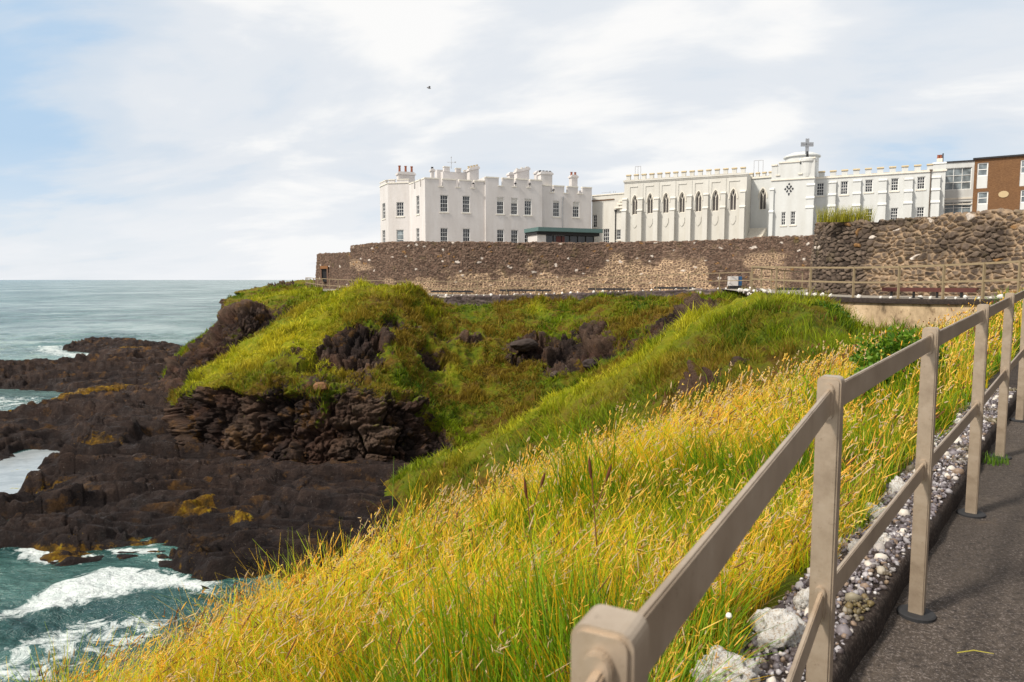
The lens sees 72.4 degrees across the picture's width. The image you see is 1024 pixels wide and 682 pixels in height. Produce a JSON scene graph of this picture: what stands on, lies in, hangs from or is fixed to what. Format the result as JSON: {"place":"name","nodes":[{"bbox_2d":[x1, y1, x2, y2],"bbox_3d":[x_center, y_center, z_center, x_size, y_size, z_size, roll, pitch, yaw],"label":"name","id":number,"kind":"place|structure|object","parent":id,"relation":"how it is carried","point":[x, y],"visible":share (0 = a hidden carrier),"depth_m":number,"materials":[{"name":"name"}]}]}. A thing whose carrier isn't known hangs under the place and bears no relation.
{"place":"outdoors","nodes":[
{"label":"outdoors","id":0,"kind":"place"},
{"bbox_2d":[0,280,372,681],"bbox_3d":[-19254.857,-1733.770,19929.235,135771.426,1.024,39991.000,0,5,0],"label":"sea","id":1,"kind":"structure","parent":0,"point":[47,319],"depth_m":24.55,"materials":[{"name":"liquid"}]},
{"bbox_2d":[0,336,451,588],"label":"rocky shore","id":2,"kind":"structure","parent":0,"point":[121,468],"depth_m":31.63,"materials":[{"name":"brown stone"}]},
{"bbox_2d":[158,286,324,391],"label":"promontory","id":3,"kind":"structure","parent":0,"point":[235,323],"depth_m":58.66,"materials":[{"name":"stone"}]},
{"bbox_2d":[234,279,314,294],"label":"headland","id":4,"kind":"structure","parent":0,"point":[300,282],"depth_m":205.56,"materials":[{"name":"green plant"}]},
{"bbox_2d":[161,285,741,464],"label":"headland","id":5,"kind":"structure","parent":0,"point":[353,422],"depth_m":40.44,"materials":[{"name":"green plant"}]},
{"bbox_2d":[313,382,326,391],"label":"boulder","id":6,"kind":"object","parent":5,"relation":"on","point":[323,387],"visible":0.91,"depth_m":37.06,"materials":[{"name":"stone"}]},
{"bbox_2d":[510,338,538,351],"bbox_3d":[0.774,0.261,45.973,1.380,0.848,2.689,4,7,41],"label":"boulder","id":7,"kind":"object","parent":5,"relation":"on","point":[526,344],"visible":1,"depth_m":45.33,"materials":[{"name":"stone"}]},
{"bbox_2d":[550,371,556,377],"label":"boulder","id":8,"kind":"object","parent":5,"relation":"on","point":[553,374],"visible":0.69,"depth_m":42.52,"materials":[{"name":"stone"}]},
{"bbox_2d":[429,288,737,305],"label":"retaining wall","id":9,"kind":"structure","parent":5,"relation":"on","point":[472,299],"depth_m":54.42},
{"bbox_2d":[322,272,750,295],"bbox_3d":[-1.037,-4.473,55.489,37.839,1.874,4.368,2,5,23],"label":"railing","id":10,"kind":"object","parent":9,"relation":"on","point":[477,288],"visible":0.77,"depth_m":54.42,"materials":[{"name":"paint"}]},
{"bbox_2d":[582,359,597,369],"bbox_3d":[4.742,1.414,42.608,1.036,0.712,0.784,1,5,8],"label":"boulder","id":11,"kind":"object","parent":5,"relation":"on","point":[587,362],"visible":0.94,"depth_m":42.33,"materials":[{"name":"stone"}]},
{"bbox_2d":[159,277,1021,526],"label":"turf","id":12,"kind":"structure","parent":5,"relation":"on","point":[627,324],"depth_m":39.24,"materials":[{"name":"green plant"}]},
{"bbox_2d":[323,289,650,295],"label":"promenade","id":13,"kind":"structure","parent":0,"point":[440,294],"depth_m":59.33,"materials":[{"name":"concrete"}]},
{"bbox_2d":[305,277,322,286],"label":"railing","id":14,"kind":"object","parent":13,"relation":"on","point":[313,281],"visible":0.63,"depth_m":69.24,"materials":[{"name":"paint"}]},
{"bbox_2d":[315,252,356,288],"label":"stone wall","id":15,"kind":"structure","parent":13,"relation":"on","point":[337,264],"depth_m":68.79,"materials":[{"name":"brown stone"}]},
{"bbox_2d":[320,266,328,281],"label":"doorway","id":16,"kind":"structure","parent":15,"relation":"attached to","point":[324,271],"depth_m":69.95,"materials":[{"name":"stone"}]},
{"bbox_2d":[431,291,472,294],"bbox_3d":[-4.961,-3.973,58.212,3.519,0.430,0.395,0,5,5],"label":"bench","id":17,"kind":"object","parent":13,"relation":"on","point":[454,291],"visible":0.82,"depth_m":57.97,"materials":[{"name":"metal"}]},
{"bbox_2d":[500,289,550,294],"bbox_3d":[1.118,-4.012,57.354,4.196,0.430,0.395,1,5,8],"label":"bench","id":18,"kind":"object","parent":13,"relation":"on","point":[525,290],"visible":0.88,"depth_m":57.15,"materials":[{"name":"metal"}]},
{"bbox_2d":[349,235,813,294],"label":"stone wall","id":19,"kind":"structure","parent":13,"relation":"on","point":[484,264],"depth_m":58.92,"materials":[{"name":"brown stone"}]},
{"bbox_2d":[588,288,630,291],"bbox_3d":[7.810,-4.015,56.046,3.415,0.430,0.395,1,5,13],"label":"bench","id":20,"kind":"object","parent":13,"relation":"on","point":[609,289],"visible":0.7,"depth_m":55.84,"materials":[{"name":"metal"}]},
{"bbox_2d":[654,287,694,290],"bbox_3d":[12.442,-3.915,53.624,3.125,0.450,0.395,3,6,31],"label":"bench","id":21,"kind":"object","parent":13,"relation":"on","point":[660,288],"visible":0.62,"depth_m":53.48,"materials":[{"name":"metal"}]},
{"bbox_2d":[0,0,1023,279],"label":"sky","id":22,"kind":"structure","parent":0,"point":[140,139],"materials":[{"name":"white"}]},
{"bbox_2d":[0,286,1023,681],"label":"grass bank","id":23,"kind":"structure","parent":0,"point":[790,579],"depth_m":3.30,"materials":[{"name":"plant"}]},
{"bbox_2d":[524,471,545,573],"bbox_3d":[0.102,0.884,3.200,0.100,0.590,0.025,1,5,8],"label":"dock plant","id":24,"kind":"object","parent":23,"relation":"on","point":[525,487],"visible":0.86,"depth_m":3.19,"materials":[{"name":"brown plant"}]},
{"bbox_2d":[588,457,611,597],"bbox_3d":[0.373,0.835,2.995,0.100,0.700,0.025,1,5,8],"label":"dock plant","id":25,"kind":"object","parent":23,"relation":"on","point":[590,469],"visible":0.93,"depth_m":2.98,"materials":[{"name":"brown plant"}]},
{"bbox_2d":[726,612,731,657],"bbox_3d":[0.644,0.876,2.084,0.018,0.140,0.019,0,5,0],"label":"clover flower","id":26,"kind":"object","parent":23,"relation":"on","point":[728,615],"visible":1,"depth_m":2.08,"materials":[{"name":"beige plant"}]},
{"bbox_2d":[753,607,806,652],"bbox_3d":[0.988,1.093,2.573,0.197,0.257,0.184,11,18,8],"label":"pale rock","id":27,"kind":"object","parent":23,"relation":"on","point":[794,628],"visible":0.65,"depth_m":2.51,"materials":[{"name":"stone"}]},
{"bbox_2d":[745,292,1001,329],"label":"retaining wall","id":28,"kind":"structure","parent":23,"relation":"on","point":[914,310],"depth_m":25.20,"materials":[{"name":"paint"}]},
{"bbox_2d":[750,260,1023,298],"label":"railing","id":29,"kind":"object","parent":28,"relation":"on","point":[943,281],"visible":0.81,"depth_m":25.52,"materials":[{"name":"paint"}]},
{"bbox_2d":[739,349,1019,681],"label":"kerb","id":30,"kind":"structure","parent":23,"relation":"on","point":[862,640],"depth_m":2.98,"materials":[{"name":"concrete"}]},
{"bbox_2d":[733,387,1016,681],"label":"gravel","id":31,"kind":"structure","parent":30,"relation":"on","point":[953,470],"depth_m":3.19,"materials":[{"name":"grey gravel"}]},
{"bbox_2d":[690,645,761,681],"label":"pale rock","id":32,"kind":"object","parent":31,"relation":"on","point":[753,672],"visible":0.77,"depth_m":2.27,"materials":[{"name":"stone"}]},
{"bbox_2d":[793,587,808,610],"bbox_3d":[1.182,1.045,2.817,0.099,0.128,0.114,0,5,6],"label":"pale rock","id":33,"kind":"object","parent":31,"relation":"on","point":[801,600],"visible":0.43,"depth_m":2.78,"materials":[{"name":"stone"}]},
{"bbox_2d":[847,539,859,551],"bbox_3d":[1.653,1.001,3.338,0.096,0.125,0.090,-6,6,-31],"label":"pale rock","id":34,"kind":"object","parent":31,"relation":"on","point":[852,544],"visible":0.23,"depth_m":3.33,"materials":[{"name":"stone"}]},
{"bbox_2d":[865,502,884,519],"bbox_3d":[1.976,0.943,3.801,0.118,0.128,0.131,2,6,26],"label":"pale rock","id":35,"kind":"object","parent":31,"relation":"on","point":[877,511],"visible":0.3,"depth_m":3.77,"materials":[{"name":"stone"}]},
{"bbox_2d":[876,533,891,543],"bbox_3d":[1.797,0.988,3.402,0.104,0.086,0.139,-21,6,33],"label":"pale rock","id":36,"kind":"object","parent":31,"relation":"on","point":[882,537],"visible":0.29,"depth_m":3.39,"materials":[{"name":"stone"}]},
{"bbox_2d":[888,476,904,493],"bbox_3d":[2.333,0.907,4.185,0.146,0.183,0.121,2,5,24],"label":"pale rock","id":37,"kind":"object","parent":31,"relation":"on","point":[896,483],"visible":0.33,"depth_m":4.18,"materials":[{"name":"stone"}]},
{"bbox_2d":[848,323,970,402],"bbox_3d":[4.611,0.381,8.348,1.526,1.202,1.175,0,5,0],"label":"bush","id":38,"kind":"object","parent":23,"relation":"on","point":[886,345],"visible":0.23,"depth_m":8.17,"materials":[{"name":"green plant"}]},
{"bbox_2d":[383,291,902,536],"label":"grassy spur","id":39,"kind":"structure","parent":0,"point":[693,373],"depth_m":23.19,"materials":[{"name":"green plant"}]},
{"bbox_2d":[809,300,854,317],"bbox_3d":[10.370,-0.908,23.585,2.011,1.021,1.338,0,5,0],"label":"shrub","id":40,"kind":"object","parent":39,"relation":"on","point":[836,305],"visible":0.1,"depth_m":23.27,"materials":[{"name":"green plant"}]},
{"bbox_2d":[726,289,807,291],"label":"promenade","id":41,"kind":"structure","parent":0,"point":[767,290],"depth_m":46.18,"materials":[{"name":"concrete"}]},
{"bbox_2d":[727,276,741,288],"bbox_3d":[16.003,-4.149,50.280,0.902,0.998,0.500,0,5,0],"label":"cabinet","id":42,"kind":"object","parent":41,"relation":"on","point":[734,284],"visible":0.97,"depth_m":50.05,"materials":[{"name":"metal"}]},
{"bbox_2d":[753,268,802,289],"bbox_3d":[14.749,-3.353,38.653,0.330,1.245,13.676,3,6,32],"label":"railing","id":43,"kind":"object","parent":41,"relation":"on","point":[781,279],"visible":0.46,"depth_m":38.05,"materials":[{"name":"paint"}]},
{"bbox_2d":[777,288,802,289],"bbox_3d":[16.466,-2.891,41.544,1.475,0.530,0.395,5,7,42],"label":"bench","id":44,"kind":"object","parent":41,"relation":"on","point":[790,288],"visible":0.4,"depth_m":41.27,"materials":[{"name":"metal"}]},
{"bbox_2d":[767,290,1004,298],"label":"promenade","id":45,"kind":"structure","parent":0,"point":[916,297],"depth_m":27.76,"materials":[{"name":"concrete"}]},
{"bbox_2d":[807,208,1023,295],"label":"stone wall","id":46,"kind":"structure","parent":45,"relation":"on","point":[993,235],"depth_m":28.75,"materials":[{"name":"stone"}]},
{"bbox_2d":[814,204,877,222],"bbox_3d":[15.074,-5.790,31.640,2.842,0.832,0.949,0,5,0],"label":"grass tuft","id":47,"kind":"object","parent":46,"relation":"on","point":[844,217],"visible":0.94,"depth_m":31.56,"materials":[{"name":"green plant"}]},
{"bbox_2d":[882,287,978,297],"bbox_3d":[15.536,-1.721,26.127,0.395,0.530,3.130,-5,7,-42],"label":"bench","id":48,"kind":"object","parent":45,"relation":"on","point":[914,290],"visible":0.77,"depth_m":25.93,"materials":[{"name":"red paint"}]},
{"bbox_2d":[848,410,1023,681],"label":"footpath","id":49,"kind":"structure","parent":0,"point":[975,587],"depth_m":3.00,"materials":[{"name":"grey asphalt"}]},
{"bbox_2d":[571,290,1023,681],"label":"railing","id":50,"kind":"object","parent":49,"relation":"on","point":[611,644],"visible":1,"depth_m":1.77,"materials":[{"name":"beige metal"}]},
{"bbox_2d":[957,650,993,653],"bbox_3d":[1.717,1.156,2.597,0.119,0.018,0.013,1,5,16],"label":"straw","id":51,"kind":"object","parent":49,"relation":"on","point":[973,650],"visible":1,"depth_m":2.60,"materials":[{"name":"yellow plant"}]},
{"bbox_2d":[982,452,1010,465],"bbox_3d":[3.426,0.838,4.962,0.228,0.106,0.179,-3,6,-34],"label":"weed tuft","id":52,"kind":"object","parent":49,"relation":"on","point":[996,460],"visible":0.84,"depth_m":4.94,"materials":[{"name":"green plant"}]},
{"label":"terrace","id":53,"kind":"structure","parent":0,"visible":0},
{"bbox_2d":[379,157,591,242],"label":"castle","id":54,"kind":"structure","parent":53,"relation":"on","point":[447,205],"depth_m":87.16,"materials":[{"name":"white paint"}]},
{"bbox_2d":[382,203,385,219],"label":"window","id":55,"kind":"structure","parent":54,"relation":"in","point":[384,218],"depth_m":90.87,"materials":[{"name":"grey glass"}]},
{"bbox_2d":[395,202,404,216],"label":"window","id":56,"kind":"structure","parent":54,"relation":"in","point":[400,205],"depth_m":88.47,"materials":[{"name":"grey glass"}]},
{"bbox_2d":[397,230,403,241],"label":"window","id":57,"kind":"structure","parent":54,"relation":"in","point":[400,233],"depth_m":88.79,"materials":[{"name":"white glass"}]},
{"bbox_2d":[415,196,419,215],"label":"window","id":58,"kind":"structure","parent":54,"relation":"in","point":[417,196],"depth_m":85.57,"materials":[{"name":"grey glass"}]},
{"bbox_2d":[439,195,448,212],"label":"window","id":59,"kind":"structure","parent":54,"relation":"in","point":[443,198],"depth_m":83.90,"materials":[{"name":"grey glass"}]},
{"bbox_2d":[440,228,447,241],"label":"window","id":60,"kind":"structure","parent":54,"relation":"in","point":[443,231],"depth_m":84.21,"materials":[{"name":"white paint"}]},
{"bbox_2d":[462,196,470,213],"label":"window","id":61,"kind":"structure","parent":54,"relation":"in","point":[466,199],"depth_m":84.97,"materials":[{"name":"grey glass"}]},
{"bbox_2d":[463,228,469,240],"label":"window","id":62,"kind":"structure","parent":54,"relation":"in","point":[466,231],"depth_m":85.31,"materials":[{"name":"white paint"}]},
{"bbox_2d":[496,197,504,214],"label":"window","id":63,"kind":"structure","parent":54,"relation":"in","point":[500,200],"depth_m":86.34,"materials":[{"name":"grey glass"}]},
{"bbox_2d":[497,229,503,241],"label":"window","id":64,"kind":"structure","parent":54,"relation":"in","point":[500,233],"depth_m":86.67,"materials":[{"name":"grey glass"}]},
{"bbox_2d":[510,198,518,215],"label":"window","id":65,"kind":"structure","parent":54,"relation":"in","point":[514,201],"depth_m":87.05,"materials":[{"name":"grey glass"}]},
{"bbox_2d":[511,230,517,242],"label":"window","id":66,"kind":"structure","parent":54,"relation":"in","point":[514,233],"depth_m":87.40,"materials":[{"name":"grey glass"}]},
{"bbox_2d":[524,199,532,215],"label":"window","id":67,"kind":"structure","parent":54,"relation":"in","point":[527,209],"depth_m":87.76,"materials":[{"name":"grey glass"}]},
{"bbox_2d":[552,201,560,217],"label":"window","id":68,"kind":"structure","parent":54,"relation":"in","point":[555,203],"depth_m":89.67,"materials":[{"name":"grey glass"}]},
{"bbox_2d":[572,202,579,217],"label":"window","id":69,"kind":"structure","parent":54,"relation":"in","point":[575,204],"depth_m":90.74,"materials":[{"name":"grey glass"}]},
{"bbox_2d":[524,227,602,242],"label":"entrance canopy","id":70,"kind":"object","parent":53,"relation":"on","point":[555,234],"visible":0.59,"depth_m":80.36,"materials":[{"name":"green metal"}]},
{"bbox_2d":[556,236,564,241],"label":"door","id":71,"kind":"structure","parent":70,"relation":"in","point":[558,238],"depth_m":80.59,"materials":[{"name":"red"}]},
{"bbox_2d":[592,191,623,242],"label":"link building","id":72,"kind":"structure","parent":53,"relation":"on","point":[606,212],"depth_m":91.99,"materials":[{"name":"white paint"}]},
{"bbox_2d":[592,215,597,228],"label":"window","id":73,"kind":"structure","parent":72,"relation":"in","point":[594,216],"depth_m":93.35,"materials":[{"name":"white paint"}]},
{"bbox_2d":[603,229,608,242],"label":"window","id":74,"kind":"structure","parent":72,"relation":"in","point":[605,231],"depth_m":92.49,"materials":[{"name":"white glass"}]},
{"bbox_2d":[616,229,620,240],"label":"window","id":75,"kind":"structure","parent":72,"relation":"in","point":[618,238],"depth_m":91.32,"materials":[{"name":"white paint"}]},
{"bbox_2d":[621,160,761,241],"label":"chapel","id":76,"kind":"structure","parent":53,"relation":"on","point":[700,206],"depth_m":83.36,"materials":[{"name":"white paint"}]},
{"bbox_2d":[631,194,637,214],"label":"window","id":77,"kind":"structure","parent":76,"relation":"in","point":[634,203],"depth_m":86.44,"materials":[{"name":"grey glass"}]},
{"bbox_2d":[646,192,653,213],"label":"window","id":78,"kind":"structure","parent":76,"relation":"in","point":[650,199],"depth_m":85.57,"materials":[{"name":"grey glass"}]},
{"bbox_2d":[662,192,669,212],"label":"window","id":79,"kind":"structure","parent":76,"relation":"in","point":[666,200],"depth_m":84.71,"materials":[{"name":"grey glass"}]},
{"bbox_2d":[678,191,685,212],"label":"window","id":80,"kind":"structure","parent":76,"relation":"in","point":[682,199],"depth_m":83.86,"materials":[{"name":"grey glass"}]},
{"bbox_2d":[694,190,702,211],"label":"window","id":81,"kind":"structure","parent":76,"relation":"in","point":[699,197],"depth_m":83.03,"materials":[{"name":"grey glass"}]},
{"bbox_2d":[711,189,719,210],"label":"window","id":82,"kind":"structure","parent":76,"relation":"in","point":[715,198],"depth_m":82.16,"materials":[{"name":"grey glass"}]},
{"bbox_2d":[728,187,737,210],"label":"window","id":83,"kind":"structure","parent":76,"relation":"in","point":[733,197],"depth_m":81.28,"materials":[{"name":"grey glass"}]},
{"bbox_2d":[747,171,771,237],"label":"chapel bay","id":84,"kind":"object","parent":53,"relation":"on","point":[759,206],"visible":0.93,"depth_m":83.06,"materials":[{"name":"white paint"}]},
{"bbox_2d":[758,187,767,209],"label":"window","id":85,"kind":"structure","parent":84,"relation":"in","point":[762,203],"depth_m":83.07,"materials":[{"name":"grey glass"}]},
{"bbox_2d":[768,138,820,235],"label":"tower","id":86,"kind":"structure","parent":53,"relation":"on","point":[792,195],"depth_m":76.57,"materials":[{"name":"white paint"}]},
{"bbox_2d":[780,212,786,226],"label":"window","id":87,"kind":"structure","parent":86,"relation":"in","point":[783,216],"depth_m":77.18,"materials":[{"name":"white paint"}]},
{"bbox_2d":[784,183,793,195],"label":"lattice window","id":88,"kind":"structure","parent":86,"relation":"in","point":[789,183],"depth_m":76.60,"materials":[{"name":"grey glass"}]},
{"bbox_2d":[789,211,795,225],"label":"window","id":89,"kind":"structure","parent":86,"relation":"in","point":[793,213],"depth_m":76.75,"materials":[{"name":"white paint"}]},
{"bbox_2d":[814,153,946,234],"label":"residential wing","id":90,"kind":"structure","parent":53,"relation":"on","point":[892,193],"depth_m":73.84,"materials":[{"name":"white paint"}]},
{"bbox_2d":[815,183,824,196],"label":"window","id":91,"kind":"structure","parent":90,"relation":"in","point":[820,186],"depth_m":77.07,"materials":[{"name":"grey glass"}]},
{"bbox_2d":[839,181,848,195],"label":"window","id":92,"kind":"structure","parent":90,"relation":"in","point":[844,184],"depth_m":75.95,"materials":[{"name":"grey glass"}]},
{"bbox_2d":[863,179,873,193],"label":"window","id":93,"kind":"structure","parent":90,"relation":"in","point":[868,183],"depth_m":74.82,"materials":[{"name":"grey glass"}]},
{"bbox_2d":[865,209,872,221],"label":"window","id":94,"kind":"structure","parent":90,"relation":"in","point":[865,209],"depth_m":75.01,"materials":[{"name":"white paint"}]},
{"bbox_2d":[890,208,897,219],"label":"window","id":95,"kind":"structure","parent":90,"relation":"in","point":[893,211],"depth_m":73.93,"materials":[{"name":"white paint"}]},
{"bbox_2d":[889,178,899,191],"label":"window","id":96,"kind":"structure","parent":90,"relation":"in","point":[894,181],"depth_m":73.67,"materials":[{"name":"grey glass"}]},
{"bbox_2d":[915,176,925,190],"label":"window","id":97,"kind":"structure","parent":90,"relation":"in","point":[920,180],"depth_m":72.58,"materials":[{"name":"grey glass"}]},
{"bbox_2d":[916,207,924,216],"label":"window","id":98,"kind":"structure","parent":90,"relation":"in","point":[920,210],"depth_m":72.79,"materials":[{"name":"white paint"}]},
{"bbox_2d":[944,160,974,213],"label":"glazed link","id":99,"kind":"object","parent":53,"relation":"on","point":[959,183],"visible":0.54,"depth_m":72.90,"materials":[{"name":"white paint"}]},
{"bbox_2d":[944,201,971,213],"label":"window","id":100,"kind":"structure","parent":99,"relation":"in","point":[947,208],"depth_m":73.18,"materials":[{"name":"grey glass"}]},
{"bbox_2d":[945,167,971,189],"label":"window","id":101,"kind":"structure","parent":99,"relation":"in","point":[956,178],"depth_m":72.93,"materials":[{"name":"grey glass"}]},
{"bbox_2d":[972,154,1023,211],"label":"brick block","id":102,"kind":"structure","parent":53,"relation":"on","point":[998,182],"depth_m":68.26,"materials":[{"name":"brown brick"}]},
{"bbox_2d":[977,162,987,175],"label":"window","id":103,"kind":"structure","parent":102,"relation":"in","point":[982,169],"depth_m":69.02,"materials":[{"name":"grey glass"}]},
{"bbox_2d":[977,192,987,204],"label":"window","id":104,"kind":"structure","parent":102,"relation":"in","point":[982,197],"depth_m":69.20,"materials":[{"name":"grey glass"}]},
{"bbox_2d":[1020,160,1023,173],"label":"window","id":105,"kind":"structure","parent":102,"relation":"in","point":[1022,161],"depth_m":67.29,"materials":[{"name":"grey glass"}]},
{"bbox_2d":[1020,190,1023,202],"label":"window","id":106,"kind":"structure","parent":102,"relation":"in","point":[1022,191],"depth_m":67.45,"materials":[{"name":"white glass"}]}
]}

